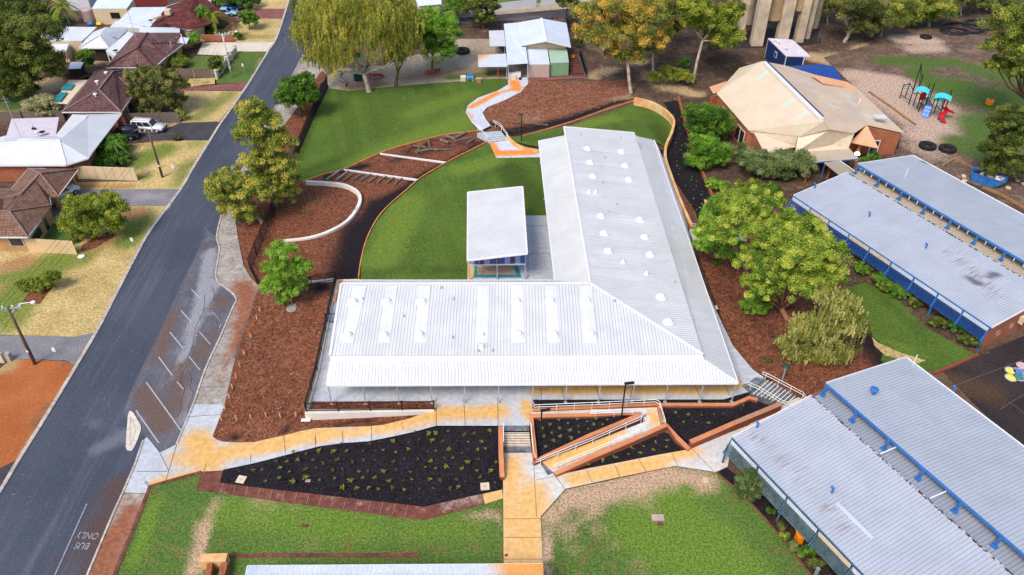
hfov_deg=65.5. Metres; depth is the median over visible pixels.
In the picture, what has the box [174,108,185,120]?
shrub
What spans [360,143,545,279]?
lawn
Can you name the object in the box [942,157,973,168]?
timber edge
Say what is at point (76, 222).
power lines
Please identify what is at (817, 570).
silver pipe
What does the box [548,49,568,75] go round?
garden shed
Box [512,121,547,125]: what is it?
fallen trunk
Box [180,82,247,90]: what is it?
driveway
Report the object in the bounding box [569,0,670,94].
gum tree
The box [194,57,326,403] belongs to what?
footpath
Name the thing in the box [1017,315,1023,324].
air conditioner
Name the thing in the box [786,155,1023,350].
classroom block
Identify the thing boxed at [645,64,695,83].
shrub
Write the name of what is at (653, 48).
gum tree
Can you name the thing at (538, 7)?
verge
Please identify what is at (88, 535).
road lettering
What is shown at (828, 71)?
blue carport
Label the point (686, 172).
bed
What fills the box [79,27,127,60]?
white garage
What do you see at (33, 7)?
yard tree
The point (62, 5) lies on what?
palm tree
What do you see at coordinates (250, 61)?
grass verge
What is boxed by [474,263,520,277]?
sandpit
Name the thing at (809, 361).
bark chips
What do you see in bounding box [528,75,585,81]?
paving
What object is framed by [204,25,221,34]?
shrub
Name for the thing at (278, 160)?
street tree
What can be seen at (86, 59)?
yard tree
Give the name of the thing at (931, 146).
tyre
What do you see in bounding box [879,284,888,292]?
shrub
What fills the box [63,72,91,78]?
shrub
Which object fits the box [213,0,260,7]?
hedge
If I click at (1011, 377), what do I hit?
painted spot
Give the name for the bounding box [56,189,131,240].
garden bush
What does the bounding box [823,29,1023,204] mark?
play ground
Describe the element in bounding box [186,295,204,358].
crack
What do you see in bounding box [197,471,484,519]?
slab border
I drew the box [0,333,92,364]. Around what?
driveway
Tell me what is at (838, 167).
covered walkway
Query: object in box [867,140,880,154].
door
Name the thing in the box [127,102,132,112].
window
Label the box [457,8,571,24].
road
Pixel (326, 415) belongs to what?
retaining wall
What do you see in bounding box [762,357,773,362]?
shrub
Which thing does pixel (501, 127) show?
handrail
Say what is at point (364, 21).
gum tree
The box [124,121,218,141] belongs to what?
driveway
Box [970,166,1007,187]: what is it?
skip bin
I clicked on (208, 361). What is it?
kerb
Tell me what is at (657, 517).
access cover
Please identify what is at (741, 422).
retaining wall
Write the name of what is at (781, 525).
shrub
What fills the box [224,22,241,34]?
palm tree
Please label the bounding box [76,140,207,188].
grass verge
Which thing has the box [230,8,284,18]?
driveway
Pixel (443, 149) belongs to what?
log
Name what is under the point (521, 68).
playgroup floor
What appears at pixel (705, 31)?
gum tree
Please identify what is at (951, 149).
tyre
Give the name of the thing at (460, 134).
log
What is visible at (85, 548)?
road lettering
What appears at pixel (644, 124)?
wing lawn
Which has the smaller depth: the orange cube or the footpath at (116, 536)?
the footpath at (116, 536)
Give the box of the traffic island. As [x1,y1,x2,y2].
[126,411,140,450]
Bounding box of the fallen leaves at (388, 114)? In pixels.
[308,84,452,160]
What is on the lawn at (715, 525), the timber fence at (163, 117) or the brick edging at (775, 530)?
the brick edging at (775, 530)
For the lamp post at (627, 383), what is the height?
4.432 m
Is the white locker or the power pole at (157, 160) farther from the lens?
the white locker
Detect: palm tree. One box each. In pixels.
[46,0,80,25]
[103,138,130,157]
[194,4,224,25]
[202,11,229,33]
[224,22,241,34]
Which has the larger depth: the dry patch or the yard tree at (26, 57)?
the yard tree at (26, 57)
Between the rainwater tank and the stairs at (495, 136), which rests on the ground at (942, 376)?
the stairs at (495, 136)
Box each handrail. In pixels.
[493,120,507,135]
[531,408,644,464]
[534,399,665,422]
[554,429,639,467]
[747,382,788,406]
[762,372,805,399]
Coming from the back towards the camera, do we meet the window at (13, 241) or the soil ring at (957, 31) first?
the soil ring at (957, 31)
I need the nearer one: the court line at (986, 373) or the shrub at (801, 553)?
the shrub at (801, 553)
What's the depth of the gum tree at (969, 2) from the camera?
149.81 m
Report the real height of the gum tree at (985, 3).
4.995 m
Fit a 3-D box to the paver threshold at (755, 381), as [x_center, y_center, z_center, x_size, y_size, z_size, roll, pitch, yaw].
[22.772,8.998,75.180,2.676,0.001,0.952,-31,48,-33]
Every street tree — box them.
[203,165,277,224]
[229,95,301,206]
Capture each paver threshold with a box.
[503,446,531,451]
[504,425,528,430]
[541,462,553,474]
[743,377,764,391]
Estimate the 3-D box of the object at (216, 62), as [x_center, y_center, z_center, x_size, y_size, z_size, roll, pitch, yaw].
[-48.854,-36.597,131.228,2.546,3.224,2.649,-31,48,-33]
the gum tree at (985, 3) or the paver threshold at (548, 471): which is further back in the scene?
the gum tree at (985, 3)
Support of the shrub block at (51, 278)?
on the grass verge at (75, 301)
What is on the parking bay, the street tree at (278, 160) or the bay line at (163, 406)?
the bay line at (163, 406)
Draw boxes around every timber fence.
[0,111,65,122]
[61,65,96,77]
[124,111,180,123]
[174,68,213,77]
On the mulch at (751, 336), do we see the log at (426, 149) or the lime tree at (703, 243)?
the lime tree at (703, 243)
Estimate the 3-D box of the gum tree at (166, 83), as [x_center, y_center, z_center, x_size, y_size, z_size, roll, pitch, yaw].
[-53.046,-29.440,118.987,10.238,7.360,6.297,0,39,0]
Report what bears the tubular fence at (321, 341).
on the retaining wall at (326, 415)
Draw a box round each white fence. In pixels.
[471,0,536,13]
[540,0,588,5]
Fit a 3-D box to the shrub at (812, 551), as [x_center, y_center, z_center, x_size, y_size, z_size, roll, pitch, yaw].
[23.305,20.279,61.718,1.729,1.369,1.379,0,39,0]
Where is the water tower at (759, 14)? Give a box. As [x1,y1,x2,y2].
[737,0,823,45]
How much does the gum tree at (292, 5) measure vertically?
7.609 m
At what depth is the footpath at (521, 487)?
67.57 m
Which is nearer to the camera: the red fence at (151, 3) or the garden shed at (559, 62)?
the garden shed at (559, 62)
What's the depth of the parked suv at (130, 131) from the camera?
113.72 m
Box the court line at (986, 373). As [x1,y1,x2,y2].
[951,360,1021,386]
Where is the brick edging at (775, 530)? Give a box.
[715,471,811,574]
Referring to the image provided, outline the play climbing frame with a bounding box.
[899,63,954,122]
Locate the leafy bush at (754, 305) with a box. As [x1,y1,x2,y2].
[738,288,781,314]
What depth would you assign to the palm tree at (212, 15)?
143.84 m
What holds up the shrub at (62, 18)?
on the yard ground at (53, 85)
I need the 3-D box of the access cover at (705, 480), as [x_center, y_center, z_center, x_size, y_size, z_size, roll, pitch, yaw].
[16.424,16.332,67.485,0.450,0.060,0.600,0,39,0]
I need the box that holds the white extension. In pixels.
[106,32,132,61]
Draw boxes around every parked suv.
[109,124,140,140]
[130,117,167,133]
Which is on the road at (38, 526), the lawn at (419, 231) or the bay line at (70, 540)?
the bay line at (70, 540)
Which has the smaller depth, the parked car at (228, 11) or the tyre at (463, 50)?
the tyre at (463, 50)
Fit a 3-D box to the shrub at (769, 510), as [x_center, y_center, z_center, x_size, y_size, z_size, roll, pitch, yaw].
[21.021,18.183,64.670,0.883,0.949,0.830,0,39,0]
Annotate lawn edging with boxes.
[303,130,479,181]
[358,141,486,278]
[522,100,633,135]
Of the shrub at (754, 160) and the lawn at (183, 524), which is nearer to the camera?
the lawn at (183, 524)
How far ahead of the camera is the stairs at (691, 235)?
93.88 m
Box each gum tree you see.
[121,64,190,112]
[285,0,426,92]
[289,0,316,16]
[381,0,426,86]
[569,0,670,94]
[639,0,675,71]
[676,0,748,82]
[691,22,739,61]
[823,0,833,24]
[824,0,899,42]
[871,0,918,36]
[906,0,963,26]
[955,0,979,15]
[968,0,1022,9]
[974,0,1023,98]
[976,103,1023,181]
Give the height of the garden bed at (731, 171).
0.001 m
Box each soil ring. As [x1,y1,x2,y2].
[940,21,985,33]
[940,26,969,35]
[962,18,1000,30]
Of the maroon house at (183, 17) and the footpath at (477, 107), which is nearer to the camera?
the footpath at (477, 107)
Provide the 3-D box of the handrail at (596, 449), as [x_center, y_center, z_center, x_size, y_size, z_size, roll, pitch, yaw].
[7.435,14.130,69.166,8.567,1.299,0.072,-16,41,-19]
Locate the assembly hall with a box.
[709,61,903,182]
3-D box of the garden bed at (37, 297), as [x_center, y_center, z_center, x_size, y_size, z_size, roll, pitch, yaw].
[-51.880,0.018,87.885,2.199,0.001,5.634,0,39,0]
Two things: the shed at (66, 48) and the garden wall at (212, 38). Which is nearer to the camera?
the shed at (66, 48)
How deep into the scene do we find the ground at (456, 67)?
133.00 m
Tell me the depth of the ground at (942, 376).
87.92 m
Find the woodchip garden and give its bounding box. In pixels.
[483,79,634,135]
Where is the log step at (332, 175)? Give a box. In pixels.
[326,170,339,179]
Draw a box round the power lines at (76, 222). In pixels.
[6,130,156,304]
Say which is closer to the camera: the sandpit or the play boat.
the sandpit
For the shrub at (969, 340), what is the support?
on the garden bed at (919, 313)
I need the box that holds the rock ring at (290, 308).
[286,303,295,311]
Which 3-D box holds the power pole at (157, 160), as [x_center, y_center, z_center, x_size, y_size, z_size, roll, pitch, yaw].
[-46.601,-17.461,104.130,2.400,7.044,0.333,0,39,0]
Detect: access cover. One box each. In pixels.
[235,475,246,483]
[480,482,489,489]
[651,514,664,520]
[702,477,708,482]
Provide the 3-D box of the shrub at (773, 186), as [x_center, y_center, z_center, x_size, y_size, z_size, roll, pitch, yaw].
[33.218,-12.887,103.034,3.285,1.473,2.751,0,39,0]
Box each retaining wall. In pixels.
[198,553,229,568]
[205,563,214,574]
[218,562,229,574]
[228,553,419,557]
[267,278,332,291]
[283,180,361,241]
[305,280,434,419]
[333,279,359,301]
[498,426,504,480]
[506,135,538,152]
[529,413,645,465]
[532,403,663,424]
[554,423,690,476]
[633,97,692,228]
[658,396,757,413]
[677,96,713,196]
[689,402,781,448]
[802,388,828,398]
[932,353,978,374]
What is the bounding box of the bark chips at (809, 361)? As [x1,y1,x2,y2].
[693,247,858,385]
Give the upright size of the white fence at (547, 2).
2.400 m
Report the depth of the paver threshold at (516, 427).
70.83 m
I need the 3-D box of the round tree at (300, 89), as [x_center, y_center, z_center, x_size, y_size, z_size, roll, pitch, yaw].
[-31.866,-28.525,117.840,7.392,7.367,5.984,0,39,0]
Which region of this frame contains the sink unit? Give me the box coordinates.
[509,71,521,79]
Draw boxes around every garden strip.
[310,401,434,408]
[532,392,748,407]
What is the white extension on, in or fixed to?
on the yard ground at (53, 85)
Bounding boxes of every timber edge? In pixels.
[868,91,915,125]
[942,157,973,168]
[982,186,1023,208]
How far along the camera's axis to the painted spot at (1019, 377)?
77.04 m
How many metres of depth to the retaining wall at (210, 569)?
60.13 m
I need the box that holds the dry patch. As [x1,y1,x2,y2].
[872,337,924,362]
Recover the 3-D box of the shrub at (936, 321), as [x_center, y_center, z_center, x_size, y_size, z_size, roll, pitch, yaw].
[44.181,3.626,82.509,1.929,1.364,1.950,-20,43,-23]
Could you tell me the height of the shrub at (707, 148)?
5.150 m
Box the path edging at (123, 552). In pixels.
[112,471,200,574]
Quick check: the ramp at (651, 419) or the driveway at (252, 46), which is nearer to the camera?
the ramp at (651, 419)
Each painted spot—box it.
[1006,367,1015,373]
[1006,374,1015,380]
[1013,368,1022,374]
[1014,374,1023,379]
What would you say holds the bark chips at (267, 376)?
on the mulch at (303, 328)
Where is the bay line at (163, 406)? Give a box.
[146,382,180,430]
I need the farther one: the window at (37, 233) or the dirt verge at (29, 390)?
the window at (37, 233)
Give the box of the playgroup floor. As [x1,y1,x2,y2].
[507,65,526,77]
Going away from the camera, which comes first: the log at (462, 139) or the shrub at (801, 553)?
the shrub at (801, 553)
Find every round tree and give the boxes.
[237,7,259,29]
[272,70,320,116]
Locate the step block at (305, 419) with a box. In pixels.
[301,418,310,421]
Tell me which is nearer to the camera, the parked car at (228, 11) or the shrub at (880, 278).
the shrub at (880, 278)
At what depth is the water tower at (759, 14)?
140.24 m
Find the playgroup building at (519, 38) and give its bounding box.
[478,18,570,79]
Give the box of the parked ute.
[51,183,80,205]
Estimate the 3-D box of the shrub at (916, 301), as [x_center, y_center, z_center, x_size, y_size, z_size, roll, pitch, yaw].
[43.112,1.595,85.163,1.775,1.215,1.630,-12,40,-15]
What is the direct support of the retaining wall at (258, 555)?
on the lawn at (183, 524)
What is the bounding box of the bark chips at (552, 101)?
[491,81,630,130]
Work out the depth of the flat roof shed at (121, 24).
142.34 m
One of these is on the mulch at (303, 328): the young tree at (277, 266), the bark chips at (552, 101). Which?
the young tree at (277, 266)
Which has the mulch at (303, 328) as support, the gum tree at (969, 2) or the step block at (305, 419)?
the step block at (305, 419)
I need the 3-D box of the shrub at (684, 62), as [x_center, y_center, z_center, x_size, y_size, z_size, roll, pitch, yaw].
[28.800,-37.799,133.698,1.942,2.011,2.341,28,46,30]
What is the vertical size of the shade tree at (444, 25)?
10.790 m
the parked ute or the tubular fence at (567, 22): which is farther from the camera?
the tubular fence at (567, 22)
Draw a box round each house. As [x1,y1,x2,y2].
[0,96,121,181]
[0,167,79,251]
[53,69,145,125]
[106,13,188,69]
[148,0,228,42]
[416,0,441,10]
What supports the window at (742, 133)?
in the assembly hall
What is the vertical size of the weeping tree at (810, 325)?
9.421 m
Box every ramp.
[532,407,660,471]
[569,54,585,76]
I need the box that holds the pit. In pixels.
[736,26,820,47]
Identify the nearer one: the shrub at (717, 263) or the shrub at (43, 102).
the shrub at (717, 263)
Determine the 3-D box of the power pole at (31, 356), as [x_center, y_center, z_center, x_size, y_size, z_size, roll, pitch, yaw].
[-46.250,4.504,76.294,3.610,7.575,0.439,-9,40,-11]
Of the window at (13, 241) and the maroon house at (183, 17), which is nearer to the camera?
the window at (13, 241)
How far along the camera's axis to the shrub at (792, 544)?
61.93 m
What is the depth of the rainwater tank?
149.90 m
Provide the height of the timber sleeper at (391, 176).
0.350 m
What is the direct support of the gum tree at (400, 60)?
on the lawn at (355, 140)
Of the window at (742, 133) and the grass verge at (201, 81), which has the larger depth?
the grass verge at (201, 81)
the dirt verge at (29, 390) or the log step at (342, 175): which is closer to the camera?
the dirt verge at (29, 390)
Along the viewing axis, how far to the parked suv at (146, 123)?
115.53 m
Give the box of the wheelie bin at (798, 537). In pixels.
[794,530,803,543]
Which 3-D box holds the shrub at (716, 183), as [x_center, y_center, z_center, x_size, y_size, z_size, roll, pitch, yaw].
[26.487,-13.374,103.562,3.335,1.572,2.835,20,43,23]
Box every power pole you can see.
[0,300,36,364]
[139,130,163,177]
[215,31,237,77]
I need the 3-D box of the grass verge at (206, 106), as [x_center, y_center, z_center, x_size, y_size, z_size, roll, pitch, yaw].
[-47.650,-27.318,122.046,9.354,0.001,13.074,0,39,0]
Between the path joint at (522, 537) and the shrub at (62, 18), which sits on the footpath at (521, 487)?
the path joint at (522, 537)
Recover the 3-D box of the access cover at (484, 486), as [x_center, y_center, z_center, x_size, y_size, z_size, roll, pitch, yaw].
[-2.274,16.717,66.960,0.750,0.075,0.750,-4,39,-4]
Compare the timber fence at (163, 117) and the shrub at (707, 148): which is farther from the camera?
the timber fence at (163, 117)
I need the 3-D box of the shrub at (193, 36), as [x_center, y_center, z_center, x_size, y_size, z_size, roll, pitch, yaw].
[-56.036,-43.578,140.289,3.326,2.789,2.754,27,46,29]
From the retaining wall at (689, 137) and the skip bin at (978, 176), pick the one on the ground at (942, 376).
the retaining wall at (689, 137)
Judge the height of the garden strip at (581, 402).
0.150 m
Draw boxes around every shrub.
[20,92,64,115]
[45,13,71,22]
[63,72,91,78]
[92,149,132,166]
[96,133,132,154]
[165,53,189,67]
[172,135,180,140]
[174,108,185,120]
[187,31,204,47]
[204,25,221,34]
[233,32,242,39]
[573,35,583,48]
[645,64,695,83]
[677,58,689,67]
[681,101,738,139]
[683,132,732,170]
[704,176,729,189]
[711,260,722,266]
[728,141,756,166]
[730,177,766,190]
[732,467,764,501]
[734,147,782,178]
[761,147,819,180]
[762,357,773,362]
[763,181,781,191]
[765,506,776,514]
[776,520,788,531]
[778,531,790,540]
[786,539,798,551]
[795,546,811,557]
[802,542,823,557]
[805,557,825,569]
[851,261,872,275]
[853,150,880,167]
[871,270,892,286]
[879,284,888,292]
[885,277,915,298]
[908,296,925,307]
[927,316,947,328]
[945,318,970,333]
[957,331,980,347]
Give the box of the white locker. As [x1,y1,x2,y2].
[460,75,465,81]
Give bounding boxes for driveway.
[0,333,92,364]
[52,189,178,217]
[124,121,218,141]
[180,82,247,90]
[198,42,272,54]
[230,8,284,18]
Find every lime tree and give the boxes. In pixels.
[691,195,747,264]
[695,184,853,321]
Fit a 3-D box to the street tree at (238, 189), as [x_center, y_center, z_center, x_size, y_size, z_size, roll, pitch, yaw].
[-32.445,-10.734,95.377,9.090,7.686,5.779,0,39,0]
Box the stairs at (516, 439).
[504,432,530,446]
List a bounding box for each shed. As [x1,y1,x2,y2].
[41,27,96,54]
[51,44,72,61]
[67,0,95,10]
[68,62,85,79]
[92,0,135,23]
[110,21,141,33]
[119,7,166,26]
[527,48,549,76]
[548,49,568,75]
[764,38,810,65]
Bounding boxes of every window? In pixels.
[7,238,24,245]
[30,225,42,238]
[42,216,50,231]
[110,13,120,18]
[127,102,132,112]
[734,124,740,140]
[738,128,745,144]
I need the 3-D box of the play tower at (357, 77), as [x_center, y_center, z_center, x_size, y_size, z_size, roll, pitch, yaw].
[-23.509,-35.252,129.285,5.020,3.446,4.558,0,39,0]
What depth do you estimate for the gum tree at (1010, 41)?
109.75 m
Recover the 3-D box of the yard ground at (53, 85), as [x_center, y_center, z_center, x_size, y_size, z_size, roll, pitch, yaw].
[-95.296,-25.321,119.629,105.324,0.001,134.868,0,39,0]
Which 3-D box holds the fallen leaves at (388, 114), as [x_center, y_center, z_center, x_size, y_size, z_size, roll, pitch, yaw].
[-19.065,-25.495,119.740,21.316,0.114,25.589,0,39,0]
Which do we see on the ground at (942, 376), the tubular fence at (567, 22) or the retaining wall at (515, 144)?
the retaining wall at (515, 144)
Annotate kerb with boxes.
[0,0,288,493]
[86,440,143,574]
[176,54,303,443]
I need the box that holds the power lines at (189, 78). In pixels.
[157,33,227,129]
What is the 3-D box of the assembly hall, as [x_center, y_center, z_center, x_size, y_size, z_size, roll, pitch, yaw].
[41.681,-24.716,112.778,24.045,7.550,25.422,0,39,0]
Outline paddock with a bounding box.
[497,0,540,2]
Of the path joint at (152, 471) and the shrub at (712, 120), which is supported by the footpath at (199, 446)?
the path joint at (152, 471)
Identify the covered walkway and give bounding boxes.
[820,160,854,181]
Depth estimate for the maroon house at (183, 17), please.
142.56 m
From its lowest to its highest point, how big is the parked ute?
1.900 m
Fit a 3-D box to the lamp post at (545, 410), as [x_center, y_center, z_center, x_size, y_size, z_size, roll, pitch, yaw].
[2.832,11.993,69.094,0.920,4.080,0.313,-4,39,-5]
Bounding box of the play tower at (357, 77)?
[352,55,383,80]
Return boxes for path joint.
[137,471,167,471]
[504,537,540,537]
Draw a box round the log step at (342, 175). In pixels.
[336,170,348,179]
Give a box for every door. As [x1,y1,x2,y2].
[90,49,108,60]
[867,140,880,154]
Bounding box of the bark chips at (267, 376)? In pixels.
[218,295,304,432]
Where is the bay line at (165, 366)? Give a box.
[158,357,172,375]
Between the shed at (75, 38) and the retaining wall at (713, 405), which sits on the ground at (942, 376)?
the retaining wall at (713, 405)
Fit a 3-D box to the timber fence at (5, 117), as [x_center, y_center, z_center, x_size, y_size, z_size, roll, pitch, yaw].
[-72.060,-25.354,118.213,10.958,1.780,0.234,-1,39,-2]
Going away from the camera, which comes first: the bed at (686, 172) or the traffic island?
the traffic island
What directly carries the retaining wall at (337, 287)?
on the ground at (942, 376)
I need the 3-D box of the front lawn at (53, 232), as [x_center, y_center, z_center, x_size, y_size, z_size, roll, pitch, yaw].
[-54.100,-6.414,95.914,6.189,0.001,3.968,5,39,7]
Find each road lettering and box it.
[74,542,89,549]
[75,532,98,538]
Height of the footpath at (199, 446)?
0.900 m
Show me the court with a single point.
(989, 395)
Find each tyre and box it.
[456,47,469,54]
[918,141,936,150]
[920,34,931,39]
[938,143,956,153]
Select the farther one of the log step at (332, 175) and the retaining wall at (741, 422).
the log step at (332, 175)
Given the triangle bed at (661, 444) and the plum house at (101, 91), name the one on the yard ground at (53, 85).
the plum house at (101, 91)
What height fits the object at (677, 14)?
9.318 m
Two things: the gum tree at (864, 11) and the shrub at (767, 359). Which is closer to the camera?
the shrub at (767, 359)
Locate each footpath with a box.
[89,493,144,574]
[124,398,531,492]
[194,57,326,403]
[466,78,527,129]
[483,490,502,503]
[503,397,800,562]
[733,348,763,384]
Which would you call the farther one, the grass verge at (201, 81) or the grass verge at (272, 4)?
the grass verge at (272, 4)
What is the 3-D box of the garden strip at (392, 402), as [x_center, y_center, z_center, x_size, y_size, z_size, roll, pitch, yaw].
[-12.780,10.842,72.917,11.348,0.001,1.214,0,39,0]
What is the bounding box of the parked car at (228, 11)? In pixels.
[220,6,238,16]
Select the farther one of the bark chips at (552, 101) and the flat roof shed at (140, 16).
the flat roof shed at (140, 16)
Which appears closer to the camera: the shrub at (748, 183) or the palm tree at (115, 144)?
the shrub at (748, 183)
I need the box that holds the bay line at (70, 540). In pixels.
[54,504,86,574]
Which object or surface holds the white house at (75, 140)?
on the yard ground at (53, 85)
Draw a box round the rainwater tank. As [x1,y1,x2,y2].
[81,7,95,22]
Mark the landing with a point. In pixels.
(504, 149)
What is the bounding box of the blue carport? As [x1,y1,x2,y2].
[789,64,841,80]
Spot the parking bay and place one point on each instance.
(199, 280)
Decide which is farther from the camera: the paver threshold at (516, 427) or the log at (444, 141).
the log at (444, 141)
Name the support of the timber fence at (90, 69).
on the yard ground at (53, 85)
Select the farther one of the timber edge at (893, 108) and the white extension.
the white extension
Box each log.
[418,148,436,151]
[434,148,452,150]
[440,138,449,143]
[453,131,466,138]
[454,137,470,141]
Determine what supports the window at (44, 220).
in the brown house at (25, 206)
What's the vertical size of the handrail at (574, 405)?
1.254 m
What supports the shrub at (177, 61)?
on the yard ground at (53, 85)
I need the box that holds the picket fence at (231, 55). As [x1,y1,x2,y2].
[213,44,237,78]
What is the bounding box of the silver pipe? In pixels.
[813,567,819,574]
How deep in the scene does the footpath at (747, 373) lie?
76.41 m
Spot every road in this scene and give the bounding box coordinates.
[0,0,303,574]
[0,462,13,485]
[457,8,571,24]
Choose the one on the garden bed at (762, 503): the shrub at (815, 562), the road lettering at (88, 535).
the shrub at (815, 562)
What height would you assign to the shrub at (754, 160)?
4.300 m
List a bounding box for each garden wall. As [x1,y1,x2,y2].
[24,238,76,253]
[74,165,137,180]
[199,35,234,41]
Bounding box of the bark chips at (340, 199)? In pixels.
[243,137,463,264]
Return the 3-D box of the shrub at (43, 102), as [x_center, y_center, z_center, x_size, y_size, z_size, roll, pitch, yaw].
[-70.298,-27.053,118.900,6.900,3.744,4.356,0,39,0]
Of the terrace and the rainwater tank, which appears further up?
the rainwater tank
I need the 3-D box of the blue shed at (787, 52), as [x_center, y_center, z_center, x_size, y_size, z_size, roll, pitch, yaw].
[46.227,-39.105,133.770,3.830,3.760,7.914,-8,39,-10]
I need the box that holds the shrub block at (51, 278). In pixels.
[14,269,62,292]
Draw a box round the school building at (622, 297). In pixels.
[326,126,738,404]
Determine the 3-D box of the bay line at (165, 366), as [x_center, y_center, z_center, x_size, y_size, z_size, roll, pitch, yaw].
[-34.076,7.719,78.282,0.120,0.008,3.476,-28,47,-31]
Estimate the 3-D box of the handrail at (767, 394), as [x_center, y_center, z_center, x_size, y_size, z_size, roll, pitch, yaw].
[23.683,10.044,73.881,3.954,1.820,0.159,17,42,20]
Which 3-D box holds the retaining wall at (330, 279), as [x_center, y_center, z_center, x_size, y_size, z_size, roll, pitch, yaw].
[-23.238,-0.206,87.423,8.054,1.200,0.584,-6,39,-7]
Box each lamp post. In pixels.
[518,114,521,140]
[540,408,550,440]
[620,381,634,418]
[781,364,789,381]
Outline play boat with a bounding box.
[424,68,439,74]
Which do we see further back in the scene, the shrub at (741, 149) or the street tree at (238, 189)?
the shrub at (741, 149)
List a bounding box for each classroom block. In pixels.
[722,355,1023,574]
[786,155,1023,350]
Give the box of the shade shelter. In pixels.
[467,186,527,279]
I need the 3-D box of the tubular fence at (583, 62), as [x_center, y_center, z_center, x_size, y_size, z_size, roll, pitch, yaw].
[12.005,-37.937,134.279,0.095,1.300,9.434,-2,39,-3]
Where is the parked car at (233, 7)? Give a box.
[217,3,241,9]
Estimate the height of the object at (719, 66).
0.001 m
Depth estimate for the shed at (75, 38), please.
137.71 m
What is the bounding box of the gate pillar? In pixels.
[0,352,12,362]
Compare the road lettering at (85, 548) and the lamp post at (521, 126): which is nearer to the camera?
the road lettering at (85, 548)
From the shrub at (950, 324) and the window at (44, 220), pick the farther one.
the window at (44, 220)
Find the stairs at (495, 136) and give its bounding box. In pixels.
[477,131,506,142]
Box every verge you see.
[0,206,170,336]
[0,359,73,467]
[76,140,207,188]
[178,78,216,87]
[180,91,241,122]
[214,19,280,41]
[215,51,265,83]
[253,0,287,8]
[440,0,598,16]
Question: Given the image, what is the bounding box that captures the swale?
[236,131,484,282]
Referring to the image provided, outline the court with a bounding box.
[944,336,1023,444]
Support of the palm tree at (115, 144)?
on the yard ground at (53, 85)
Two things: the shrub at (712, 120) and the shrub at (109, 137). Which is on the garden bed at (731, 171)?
the shrub at (712, 120)
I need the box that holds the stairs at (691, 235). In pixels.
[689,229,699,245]
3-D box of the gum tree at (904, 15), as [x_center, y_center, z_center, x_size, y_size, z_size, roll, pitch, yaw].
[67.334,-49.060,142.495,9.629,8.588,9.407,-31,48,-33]
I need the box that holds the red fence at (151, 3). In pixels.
[134,0,167,6]
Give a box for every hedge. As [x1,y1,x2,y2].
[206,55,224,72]
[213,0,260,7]
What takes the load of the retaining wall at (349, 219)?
on the ground at (942, 376)
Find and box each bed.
[22,272,61,303]
[81,231,115,252]
[220,426,501,505]
[293,81,328,157]
[535,416,629,457]
[570,432,684,471]
[663,401,769,444]
[664,100,709,218]
[683,97,837,210]
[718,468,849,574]
[842,251,990,354]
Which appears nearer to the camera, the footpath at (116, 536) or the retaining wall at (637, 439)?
the footpath at (116, 536)
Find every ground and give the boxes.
[0,0,281,367]
[138,0,1023,574]
[328,39,507,90]
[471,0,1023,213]
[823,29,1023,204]
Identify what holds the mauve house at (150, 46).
on the yard ground at (53, 85)
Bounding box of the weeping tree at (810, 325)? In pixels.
[772,280,876,366]
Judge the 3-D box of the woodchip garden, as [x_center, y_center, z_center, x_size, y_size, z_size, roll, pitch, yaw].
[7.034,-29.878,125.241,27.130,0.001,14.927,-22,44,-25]
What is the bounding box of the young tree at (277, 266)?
[257,238,313,304]
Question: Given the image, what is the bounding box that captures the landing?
[489,140,539,158]
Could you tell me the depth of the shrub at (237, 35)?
142.86 m
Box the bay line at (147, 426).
[136,410,158,442]
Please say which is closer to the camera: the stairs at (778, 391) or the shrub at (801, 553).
the shrub at (801, 553)
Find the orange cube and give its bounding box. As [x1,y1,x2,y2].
[985,98,994,105]
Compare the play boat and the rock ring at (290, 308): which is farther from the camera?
the play boat
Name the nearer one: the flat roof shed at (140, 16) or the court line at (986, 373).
the court line at (986, 373)
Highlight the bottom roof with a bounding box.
[245,563,543,574]
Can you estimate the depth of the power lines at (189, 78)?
116.02 m
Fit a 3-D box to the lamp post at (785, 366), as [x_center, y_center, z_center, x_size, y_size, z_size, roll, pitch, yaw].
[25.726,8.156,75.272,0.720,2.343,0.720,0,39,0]
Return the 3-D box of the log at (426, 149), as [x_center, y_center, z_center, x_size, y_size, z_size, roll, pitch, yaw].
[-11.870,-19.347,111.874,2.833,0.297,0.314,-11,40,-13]
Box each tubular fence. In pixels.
[247,77,327,283]
[284,271,434,411]
[457,17,500,29]
[566,9,569,32]
[579,50,586,77]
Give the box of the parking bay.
[123,230,234,452]
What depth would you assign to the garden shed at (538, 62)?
130.82 m
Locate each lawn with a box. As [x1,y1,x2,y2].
[44,224,81,243]
[117,474,502,574]
[186,55,225,73]
[296,79,507,180]
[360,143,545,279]
[510,104,674,146]
[542,466,809,574]
[843,282,973,369]
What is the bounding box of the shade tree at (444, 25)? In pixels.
[412,5,463,68]
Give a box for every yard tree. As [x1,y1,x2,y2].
[0,0,53,16]
[0,9,69,99]
[74,48,95,65]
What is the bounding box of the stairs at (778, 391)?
[749,380,795,404]
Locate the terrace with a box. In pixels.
[310,144,748,406]
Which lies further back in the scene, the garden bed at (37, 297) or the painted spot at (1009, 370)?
the garden bed at (37, 297)
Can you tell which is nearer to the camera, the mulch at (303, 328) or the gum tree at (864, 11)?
the mulch at (303, 328)
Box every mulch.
[213,282,416,441]
[284,71,324,155]
[674,180,882,398]
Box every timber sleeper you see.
[344,169,416,180]
[380,153,444,162]

